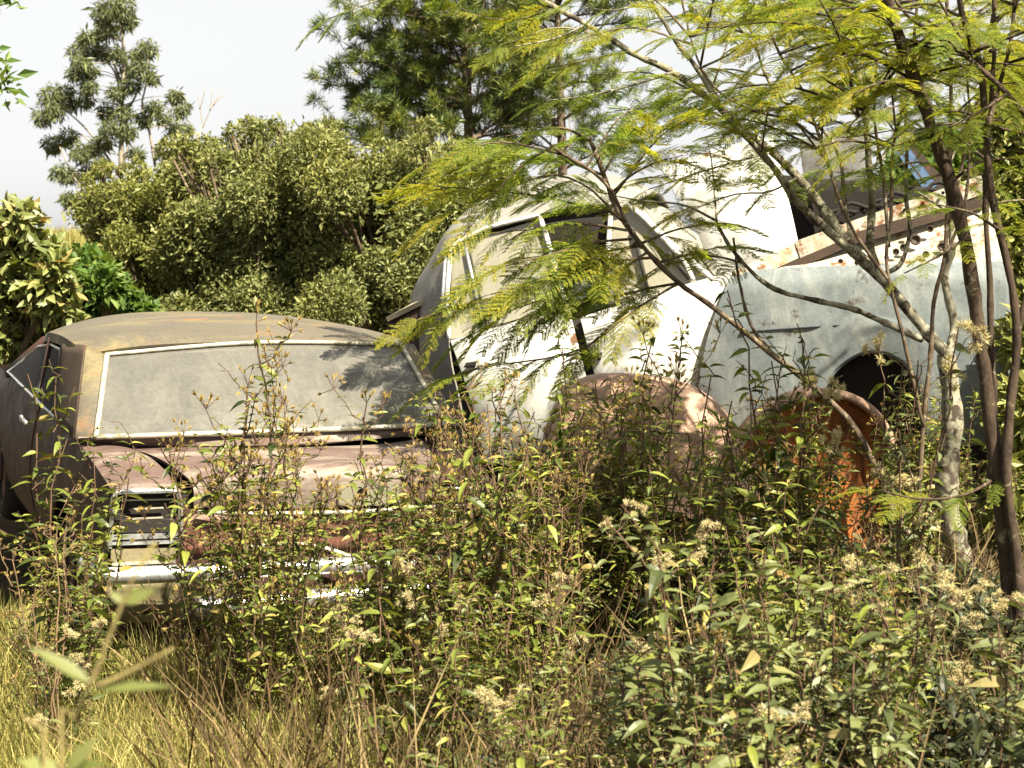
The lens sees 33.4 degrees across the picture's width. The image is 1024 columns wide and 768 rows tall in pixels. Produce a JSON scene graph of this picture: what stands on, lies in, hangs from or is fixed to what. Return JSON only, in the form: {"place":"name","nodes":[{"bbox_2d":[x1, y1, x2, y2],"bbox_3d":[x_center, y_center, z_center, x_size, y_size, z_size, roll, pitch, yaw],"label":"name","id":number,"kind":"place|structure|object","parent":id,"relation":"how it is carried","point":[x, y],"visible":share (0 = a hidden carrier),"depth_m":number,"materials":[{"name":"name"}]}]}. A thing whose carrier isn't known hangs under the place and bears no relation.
{"place":"outdoors","nodes":[
{"label":"outdoors","id":0,"kind":"place"},
{"bbox_2d":[0,585,580,767],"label":"dry grass","id":1,"kind":"structure","parent":0,"point":[9,664],"depth_m":5.87,"materials":[{"name":"yellow plant"}]},
{"bbox_2d":[0,434,1020,669],"bbox_3d":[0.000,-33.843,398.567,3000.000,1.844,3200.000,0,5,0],"label":"ground","id":2,"kind":"structure","parent":0,"point":[7,526],"depth_m":9.63,"materials":[{"name":"soil"}]},
{"bbox_2d":[0,484,87,751],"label":"leafy weed","id":3,"kind":"object","parent":2,"relation":"on","point":[63,638],"visible":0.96,"depth_m":5.84,"materials":[{"name":"green plant"}]},
{"bbox_2d":[0,191,90,364],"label":"shrub","id":4,"kind":"object","parent":2,"relation":"on","point":[41,289],"visible":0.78,"depth_m":12.33,"materials":[{"name":"green plant"}]},
{"bbox_2d":[19,544,114,740],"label":"leafy weed","id":5,"kind":"object","parent":2,"relation":"on","point":[66,680],"visible":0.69,"depth_m":5.94,"materials":[{"name":"green plant"}]},
{"bbox_2d":[14,618,124,757],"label":"flowering weed","id":6,"kind":"object","parent":2,"relation":"on","point":[38,719],"visible":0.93,"depth_m":5.71,"materials":[{"name":"green plant"}]},
{"bbox_2d":[0,359,150,679],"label":"leafy weed","id":7,"kind":"object","parent":2,"relation":"on","point":[43,503],"visible":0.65,"depth_m":6.68,"materials":[{"name":"green plant"}]},
{"bbox_2d":[10,421,145,679],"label":"leafy weed","id":8,"kind":"object","parent":2,"relation":"on","point":[100,538],"visible":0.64,"depth_m":6.51,"materials":[{"name":"green plant"}]},
{"bbox_2d":[40,514,118,721],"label":"leafy weed","id":9,"kind":"object","parent":2,"relation":"on","point":[87,577],"visible":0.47,"depth_m":6.26,"materials":[{"name":"green plant"}]},
{"bbox_2d":[17,541,174,767],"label":"sapling","id":10,"kind":"object","parent":2,"relation":"on","point":[78,756],"visible":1,"depth_m":1.53,"materials":[{"name":"green plant"}]},
{"bbox_2d":[28,0,195,224],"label":"eucalyptus tree","id":11,"kind":"object","parent":2,"relation":"on","point":[106,19],"visible":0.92,"depth_m":31.44,"materials":[{"name":"green plant"}]},
{"bbox_2d":[66,241,164,318],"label":"shrub","id":12,"kind":"object","parent":2,"relation":"on","point":[109,288],"visible":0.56,"depth_m":15.21,"materials":[{"name":"green plant"}]},
{"bbox_2d":[60,139,205,308],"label":"bush","id":13,"kind":"object","parent":2,"relation":"on","point":[113,209],"visible":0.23,"depth_m":17.44,"materials":[{"name":"green plant"}]},
{"bbox_2d":[137,416,214,713],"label":"tall weed","id":14,"kind":"object","parent":2,"relation":"on","point":[178,547],"visible":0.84,"depth_m":5.99,"materials":[{"name":"green plant"}]},
{"bbox_2d":[126,432,236,706],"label":"tall weed","id":15,"kind":"object","parent":2,"relation":"on","point":[183,617],"visible":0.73,"depth_m":6.04,"materials":[{"name":"green plant"}]},
{"bbox_2d":[150,428,293,736],"bbox_3d":[-0.989,0.773,5.883,0.550,1.293,0.352,-5,7,-44],"label":"leafy weed","id":16,"kind":"object","parent":2,"relation":"on","point":[185,554],"visible":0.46,"depth_m":5.80,"materials":[{"name":"green plant"}]},
{"bbox_2d":[185,345,294,728],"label":"tall weed","id":17,"kind":"object","parent":2,"relation":"on","point":[257,432],"visible":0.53,"depth_m":6.06,"materials":[{"name":"green plant"}]},
{"bbox_2d":[181,382,318,731],"bbox_3d":[-0.898,0.711,5.825,0.403,1.441,0.341,1,5,13],"label":"tall weed","id":18,"kind":"object","parent":2,"relation":"on","point":[214,483],"visible":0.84,"depth_m":5.77,"materials":[{"name":"green plant"}]},
{"bbox_2d":[114,112,386,332],"bbox_3d":[-2.684,-1.096,17.175,3.036,3.359,2.742,0,5,0],"label":"bush","id":19,"kind":"object","parent":2,"relation":"on","point":[242,233],"visible":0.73,"depth_m":16.39,"materials":[{"name":"green plant"}]},
{"bbox_2d":[183,420,329,702],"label":"leafy weed","id":20,"kind":"object","parent":2,"relation":"on","point":[234,525],"visible":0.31,"depth_m":6.13,"materials":[{"name":"green plant"}]},
{"bbox_2d":[0,311,515,635],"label":"car","id":21,"kind":"object","parent":2,"relation":"on","point":[143,375],"visible":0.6,"depth_m":7.69,"materials":[{"name":"red paint"}]},
{"bbox_2d":[206,446,313,724],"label":"tall weed","id":22,"kind":"object","parent":2,"relation":"on","point":[251,497],"visible":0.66,"depth_m":5.82,"materials":[{"name":"green plant"}]},
{"bbox_2d":[187,486,333,741],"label":"leafy weed","id":23,"kind":"object","parent":2,"relation":"on","point":[227,634],"visible":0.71,"depth_m":5.79,"materials":[{"name":"green plant"}]},
{"bbox_2d":[205,299,327,664],"bbox_3d":[-0.900,0.538,6.324,0.379,1.714,0.423,-3,6,-32],"label":"tall weed","id":24,"kind":"object","parent":2,"relation":"on","point":[257,342],"visible":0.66,"depth_m":6.29,"materials":[{"name":"green plant"}]},
{"bbox_2d":[198,448,336,755],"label":"tall weed","id":25,"kind":"object","parent":2,"relation":"on","point":[261,532],"visible":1,"depth_m":5.57,"materials":[{"name":"green plant"}]},
{"bbox_2d":[221,424,350,724],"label":"tall weed","id":26,"kind":"object","parent":2,"relation":"on","point":[288,605],"visible":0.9,"depth_m":5.74,"materials":[{"name":"green plant"}]},
{"bbox_2d":[246,405,349,695],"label":"tall weed","id":27,"kind":"object","parent":2,"relation":"on","point":[289,422],"visible":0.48,"depth_m":6.06,"materials":[{"name":"green plant"}]},
{"bbox_2d":[267,475,344,733],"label":"tall weed","id":28,"kind":"object","parent":2,"relation":"on","point":[300,625],"visible":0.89,"depth_m":5.66,"materials":[{"name":"green plant"}]},
{"bbox_2d":[316,603,380,766],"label":"flowering weed","id":29,"kind":"object","parent":2,"relation":"on","point":[361,634],"visible":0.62,"depth_m":5.53,"materials":[{"name":"green plant"}]},
{"bbox_2d":[304,485,407,718],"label":"tall weed","id":30,"kind":"object","parent":2,"relation":"on","point":[357,499],"visible":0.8,"depth_m":5.72,"materials":[{"name":"green plant"}]},
{"bbox_2d":[317,371,431,672],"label":"tall weed","id":31,"kind":"object","parent":2,"relation":"on","point":[370,438],"visible":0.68,"depth_m":6.28,"materials":[{"name":"green plant"}]},
{"bbox_2d":[345,484,415,729],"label":"leafy weed","id":32,"kind":"object","parent":2,"relation":"on","point":[380,633],"visible":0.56,"depth_m":5.82,"materials":[{"name":"green plant"}]},
{"bbox_2d":[318,540,486,767],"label":"leafy weed","id":33,"kind":"object","parent":2,"relation":"on","point":[384,668],"visible":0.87,"depth_m":5.01,"materials":[{"name":"green plant"}]},
{"bbox_2d":[288,114,558,333],"bbox_3d":[-0.855,-1.025,16.618,3.299,3.268,2.750,0,5,0],"label":"bush","id":34,"kind":"object","parent":2,"relation":"on","point":[391,164],"visible":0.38,"depth_m":15.91,"materials":[{"name":"green plant"}]},
{"bbox_2d":[393,545,456,741],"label":"flowering weed","id":35,"kind":"object","parent":2,"relation":"on","point":[408,595],"visible":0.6,"depth_m":5.68,"materials":[{"name":"green plant"}]},
{"bbox_2d":[302,0,577,153],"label":"pine tree","id":36,"kind":"object","parent":2,"relation":"on","point":[390,76],"visible":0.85,"depth_m":23.53,"materials":[{"name":"green plant"}]},
{"bbox_2d":[375,392,520,667],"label":"leafy weed","id":37,"kind":"object","parent":2,"relation":"on","point":[422,522],"visible":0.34,"depth_m":6.17,"materials":[{"name":"green plant"}]},
{"bbox_2d":[411,577,495,757],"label":"leafy weed","id":38,"kind":"object","parent":2,"relation":"on","point":[465,646],"visible":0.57,"depth_m":5.31,"materials":[{"name":"green plant"}]},
{"bbox_2d":[382,556,525,744],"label":"leafy weed","id":39,"kind":"object","parent":2,"relation":"on","point":[440,694],"visible":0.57,"depth_m":5.47,"materials":[{"name":"green plant"}]},
{"bbox_2d":[400,449,508,708],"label":"tall weed","id":40,"kind":"object","parent":2,"relation":"on","point":[445,524],"visible":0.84,"depth_m":5.78,"materials":[{"name":"green plant"}]},
{"bbox_2d":[371,372,540,703],"bbox_3d":[-0.166,0.694,5.786,0.472,1.431,0.475,5,10,43],"label":"leafy weed","id":41,"kind":"object","parent":2,"relation":"on","point":[458,554],"visible":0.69,"depth_m":5.81,"materials":[{"name":"green plant"}]},
{"bbox_2d":[392,454,531,718],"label":"leafy weed","id":42,"kind":"object","parent":2,"relation":"on","point":[481,536],"visible":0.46,"depth_m":5.97,"materials":[{"name":"green plant"}]},
{"bbox_2d":[458,369,547,693],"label":"tall weed","id":43,"kind":"object","parent":2,"relation":"on","point":[510,565],"visible":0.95,"depth_m":5.79,"materials":[{"name":"green plant"}]},
{"bbox_2d":[0,525,1015,767],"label":"green grass","id":44,"kind":"structure","parent":2,"relation":"on","point":[309,724],"depth_m":5.78,"materials":[{"name":"green plant"}]},
{"bbox_2d":[454,571,574,760],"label":"flowering weed","id":45,"kind":"object","parent":2,"relation":"on","point":[558,576],"visible":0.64,"depth_m":5.43,"materials":[{"name":"green plant"}]},
{"bbox_2d":[17,472,1023,767],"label":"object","id":46,"kind":"object","parent":2,"relation":"on","point":[257,732],"visible":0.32,"depth_m":5.40,"materials":[{"name":"plant"}]},
{"bbox_2d":[466,639,574,767],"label":"flowering weed","id":47,"kind":"object","parent":2,"relation":"on","point":[486,696],"visible":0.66,"depth_m":4.61,"materials":[{"name":"green plant"}]},
{"bbox_2d":[474,574,595,763],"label":"leafy weed","id":48,"kind":"object","parent":2,"relation":"on","point":[516,666],"visible":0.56,"depth_m":5.60,"materials":[{"name":"green plant"}]},
{"bbox_2d":[493,430,577,705],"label":"leafy weed","id":49,"kind":"object","parent":2,"relation":"on","point":[530,563],"visible":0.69,"depth_m":5.98,"materials":[{"name":"green plant"}]},
{"bbox_2d":[481,311,598,638],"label":"leafy weed","id":50,"kind":"object","parent":2,"relation":"on","point":[553,421],"visible":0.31,"depth_m":6.94,"materials":[{"name":"green plant"}]},
{"bbox_2d":[485,657,606,767],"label":"bushy weed","id":51,"kind":"object","parent":2,"relation":"on","point":[540,683],"visible":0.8,"depth_m":4.42,"materials":[{"name":"green plant"}]},
{"bbox_2d":[507,469,585,729],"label":"leafy weed","id":52,"kind":"object","parent":2,"relation":"on","point":[550,552],"visible":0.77,"depth_m":6.00,"materials":[{"name":"green plant"}]},
{"bbox_2d":[509,420,604,692],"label":"leafy weed","id":53,"kind":"object","parent":2,"relation":"on","point":[582,532],"visible":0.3,"depth_m":6.54,"materials":[{"name":"green plant"}]},
{"bbox_2d":[472,0,652,174],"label":"pine tree","id":54,"kind":"object","parent":2,"relation":"on","point":[546,120],"visible":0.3,"depth_m":25.55,"materials":[{"name":"green plant"}]},
{"bbox_2d":[502,378,630,692],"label":"leafy weed","id":55,"kind":"object","parent":2,"relation":"on","point":[559,397],"visible":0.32,"depth_m":6.75,"materials":[{"name":"green plant"}]},
{"bbox_2d":[503,490,647,664],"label":"flowering weed","id":56,"kind":"object","parent":2,"relation":"on","point":[643,508],"visible":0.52,"depth_m":6.21,"materials":[{"name":"green plant"}]},
{"bbox_2d":[518,411,645,690],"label":"leafy weed","id":57,"kind":"object","parent":2,"relation":"on","point":[593,617],"visible":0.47,"depth_m":6.69,"materials":[{"name":"green plant"}]},
{"bbox_2d":[550,402,638,652],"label":"tall weed","id":58,"kind":"object","parent":2,"relation":"on","point":[604,582],"visible":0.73,"depth_m":6.70,"materials":[{"name":"green plant"}]},
{"bbox_2d":[558,380,654,662],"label":"leafy weed","id":59,"kind":"object","parent":2,"relation":"on","point":[609,446],"visible":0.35,"depth_m":6.78,"materials":[{"name":"green plant"}]},
{"bbox_2d":[584,393,684,673],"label":"leafy weed","id":60,"kind":"object","parent":2,"relation":"on","point":[625,555],"visible":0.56,"depth_m":6.76,"materials":[{"name":"green plant"}]},
{"bbox_2d":[585,374,707,660],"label":"leafy weed","id":61,"kind":"object","parent":2,"relation":"on","point":[605,403],"visible":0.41,"depth_m":6.93,"materials":[{"name":"green plant"}]},
{"bbox_2d":[586,582,713,767],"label":"leafy weed","id":62,"kind":"object","parent":2,"relation":"on","point":[630,658],"visible":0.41,"depth_m":4.41,"materials":[{"name":"green plant"}]},
{"bbox_2d":[579,599,732,767],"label":"broad leaved weed","id":63,"kind":"object","parent":2,"relation":"on","point":[697,669],"visible":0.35,"depth_m":4.43,"materials":[{"name":"green plant"}]},
{"bbox_2d":[617,364,694,630],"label":"tall weed","id":64,"kind":"object","parent":2,"relation":"on","point":[645,448],"visible":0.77,"depth_m":6.58,"materials":[{"name":"green plant"}]},
{"bbox_2d":[370,91,942,584],"bbox_3d":[0.739,-0.007,7.631,2.818,2.608,1.195,0,5,0],"label":"feathery tree","id":65,"kind":"object","parent":2,"relation":"on","point":[574,271],"visible":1,"depth_m":7.58,"materials":[{"name":"green plant"}]},
{"bbox_2d":[295,0,1023,582],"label":"feathery tree","id":66,"kind":"object","parent":2,"relation":"on","point":[835,232],"visible":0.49,"depth_m":8.12,"materials":[{"name":"green plant"}]},
{"bbox_2d":[310,535,1019,767],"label":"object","id":67,"kind":"structure","parent":2,"relation":"on","point":[551,737],"depth_m":5.62,"materials":[{"name":"green plant"}]},
{"bbox_2d":[602,504,728,767],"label":"broad leaved weed","id":68,"kind":"object","parent":2,"relation":"on","point":[656,666],"visible":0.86,"depth_m":4.22,"materials":[{"name":"green plant"}]},
{"bbox_2d":[615,665,715,767],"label":"broad leaved weed","id":69,"kind":"object","parent":2,"relation":"on","point":[639,725],"visible":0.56,"depth_m":4.17,"materials":[{"name":"green plant"}]},
{"bbox_2d":[613,315,739,643],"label":"tall weed","id":70,"kind":"object","parent":2,"relation":"on","point":[677,374],"visible":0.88,"depth_m":6.60,"materials":[{"name":"green plant"}]},
{"bbox_2d":[627,440,730,679],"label":"leafy weed","id":71,"kind":"object","parent":2,"relation":"on","point":[657,537],"visible":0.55,"depth_m":6.46,"materials":[{"name":"green plant"}]},
{"bbox_2d":[637,519,732,714],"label":"flowering weed","id":72,"kind":"object","parent":2,"relation":"on","point":[707,524],"visible":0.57,"depth_m":5.49,"materials":[{"name":"green plant"}]},
{"bbox_2d":[349,523,1023,767],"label":"undergrowth","id":73,"kind":"object","parent":2,"relation":"on","point":[968,721],"visible":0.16,"depth_m":5.34,"materials":[{"name":"green plant"}]},
{"bbox_2d":[386,129,1010,543],"bbox_3d":[1.152,-0.356,10.754,3.817,2.326,1.937,-14,1,15],"label":"car","id":74,"kind":"object","parent":2,"relation":"on","point":[808,259],"visible":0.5,"depth_m":9.92,"materials":[{"name":"grey paint"}]},
{"bbox_2d":[672,341,759,661],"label":"leafy weed","id":75,"kind":"object","parent":2,"relation":"on","point":[712,470],"visible":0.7,"depth_m":6.64,"materials":[{"name":"green plant"}]},
{"bbox_2d":[539,373,896,587],"bbox_3d":[1.044,0.784,9.227,1.808,1.711,1.159,0,5,0],"label":"car shell","id":76,"kind":"object","parent":2,"relation":"on","point":[858,410],"visible":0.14,"depth_m":8.71},
{"bbox_2d":[665,622,781,767],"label":"tall weed","id":77,"kind":"object","parent":2,"relation":"on","point":[708,729],"visible":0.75,"depth_m":4.16,"materials":[{"name":"green plant"}]},
{"bbox_2d":[656,677,794,767],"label":"broad leaved weed","id":78,"kind":"object","parent":2,"relation":"on","point":[769,724],"visible":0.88,"depth_m":3.80,"materials":[{"name":"green plant"}]},
{"bbox_2d":[671,476,831,752],"bbox_3d":[0.721,0.842,5.232,0.509,1.146,0.321,7,6,31],"label":"leafy weed","id":79,"kind":"object","parent":2,"relation":"on","point":[777,622],"visible":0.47,"depth_m":5.18,"materials":[{"name":"green plant"}]},
{"bbox_2d":[709,530,806,767],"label":"broad leaved weed","id":80,"kind":"object","parent":2,"relation":"on","point":[753,659],"visible":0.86,"depth_m":4.19,"materials":[{"name":"green plant"}]},
{"bbox_2d":[516,0,1023,601],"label":"feathery tree","id":81,"kind":"object","parent":2,"relation":"on","point":[852,132],"visible":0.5,"depth_m":7.33,"materials":[{"name":"green plant"}]},
{"bbox_2d":[711,408,829,623],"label":"leafy weed","id":82,"kind":"object","parent":2,"relation":"on","point":[749,503],"visible":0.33,"depth_m":6.68,"materials":[{"name":"green plant"}]},
{"bbox_2d":[704,360,841,636],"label":"leafy weed","id":83,"kind":"object","parent":2,"relation":"on","point":[750,495],"visible":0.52,"depth_m":6.58,"materials":[{"name":"green plant"}]},
{"bbox_2d":[710,509,836,699],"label":"leafy weed","id":84,"kind":"object","parent":2,"relation":"on","point":[799,632],"visible":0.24,"depth_m":5.53,"materials":[{"name":"green plant"}]},
{"bbox_2d":[713,290,840,642],"bbox_3d":[1.045,0.498,6.639,0.322,1.721,0.529,-3,6,-34],"label":"leafy weed","id":85,"kind":"object","parent":2,"relation":"on","point":[800,439],"visible":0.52,"depth_m":6.59,"materials":[{"name":"green plant"}]},
{"bbox_2d":[698,576,867,767],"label":"broad leaved weed","id":86,"kind":"object","parent":2,"relation":"on","point":[731,649],"visible":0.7,"depth_m":4.41,"materials":[{"name":"green plant"}]},
{"bbox_2d":[740,655,841,767],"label":"flowering weed","id":87,"kind":"object","parent":2,"relation":"on","point":[803,715],"visible":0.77,"depth_m":4.15,"materials":[{"name":"green plant"}]},
{"bbox_2d":[740,330,862,642],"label":"leafy weed","id":88,"kind":"object","parent":2,"relation":"on","point":[773,453],"visible":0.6,"depth_m":6.51,"materials":[{"name":"green plant"}]},
{"bbox_2d":[644,0,1023,676],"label":"feathery tree","id":89,"kind":"object","parent":2,"relation":"on","point":[924,100],"visible":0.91,"depth_m":5.96,"materials":[{"name":"green plant"}]},
{"bbox_2d":[791,569,882,767],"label":"broad leaved weed","id":90,"kind":"object","parent":2,"relation":"on","point":[814,632],"visible":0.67,"depth_m":4.66,"materials":[{"name":"green plant"}]},
{"bbox_2d":[755,535,940,767],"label":"leafy weed","id":91,"kind":"object","parent":2,"relation":"on","point":[858,616],"visible":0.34,"depth_m":4.72,"materials":[{"name":"green plant"}]},
{"bbox_2d":[794,377,906,630],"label":"leafy weed","id":92,"kind":"object","parent":2,"relation":"on","point":[879,447],"visible":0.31,"depth_m":6.82,"materials":[{"name":"green plant"}]},
{"bbox_2d":[798,346,940,640],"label":"flowering weed","id":93,"kind":"object","parent":2,"relation":"on","point":[830,393],"visible":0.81,"depth_m":6.46,"materials":[{"name":"green plant"}]},
{"bbox_2d":[819,638,930,767],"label":"broad leaved weed","id":94,"kind":"object","parent":2,"relation":"on","point":[862,759],"visible":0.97,"depth_m":3.89,"materials":[{"name":"green plant"}]},
{"bbox_2d":[734,0,1023,687],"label":"feathery tree","id":95,"kind":"object","parent":2,"relation":"on","point":[970,49],"visible":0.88,"depth_m":5.90,"materials":[{"name":"green plant"}]},
{"bbox_2d":[847,669,927,767],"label":"broad leaved weed","id":96,"kind":"object","parent":2,"relation":"on","point":[889,713],"visible":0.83,"depth_m":3.90,"materials":[{"name":"green plant"}]},
{"bbox_2d":[845,569,932,767],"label":"broad leaved weed","id":97,"kind":"object","parent":2,"relation":"on","point":[893,636],"visible":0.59,"depth_m":4.21,"materials":[{"name":"green plant"}]},
{"bbox_2d":[831,581,972,767],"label":"flowering weed","id":98,"kind":"object","parent":2,"relation":"on","point":[942,605],"visible":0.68,"depth_m":4.55,"materials":[{"name":"green plant"}]},
{"bbox_2d":[834,539,983,756],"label":"flowering weed","id":99,"kind":"object","parent":2,"relation":"on","point":[852,565],"visible":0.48,"depth_m":5.27,"materials":[{"name":"green plant"}]},
{"bbox_2d":[870,559,972,767],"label":"leafy weed","id":100,"kind":"object","parent":2,"relation":"on","point":[899,713],"visible":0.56,"depth_m":4.63,"materials":[{"name":"green plant"}]},
{"bbox_2d":[860,318,990,630],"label":"flowering weed","id":101,"kind":"object","parent":2,"relation":"on","point":[921,555],"visible":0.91,"depth_m":6.15,"materials":[{"name":"green plant"}]},
{"bbox_2d":[901,561,1023,767],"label":"flowering weed","id":102,"kind":"object","parent":2,"relation":"on","point":[1001,604],"visible":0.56,"depth_m":4.89,"materials":[{"name":"green plant"}]},
{"bbox_2d":[947,40,1023,560],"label":"bush","id":103,"kind":"object","parent":2,"relation":"on","point":[1011,182],"visible":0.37,"depth_m":12.18,"materials":[{"name":"green plant"}]},
{"bbox_2d":[966,591,1023,767],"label":"broad leaved weed","id":104,"kind":"object","parent":2,"relation":"on","point":[1009,748],"visible":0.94,"depth_m":4.09,"materials":[{"name":"green plant"}]},
{"bbox_2d":[0,0,1023,234],"label":"sky","id":105,"kind":"structure","parent":0,"point":[243,51],"materials":[{"name":"white"}]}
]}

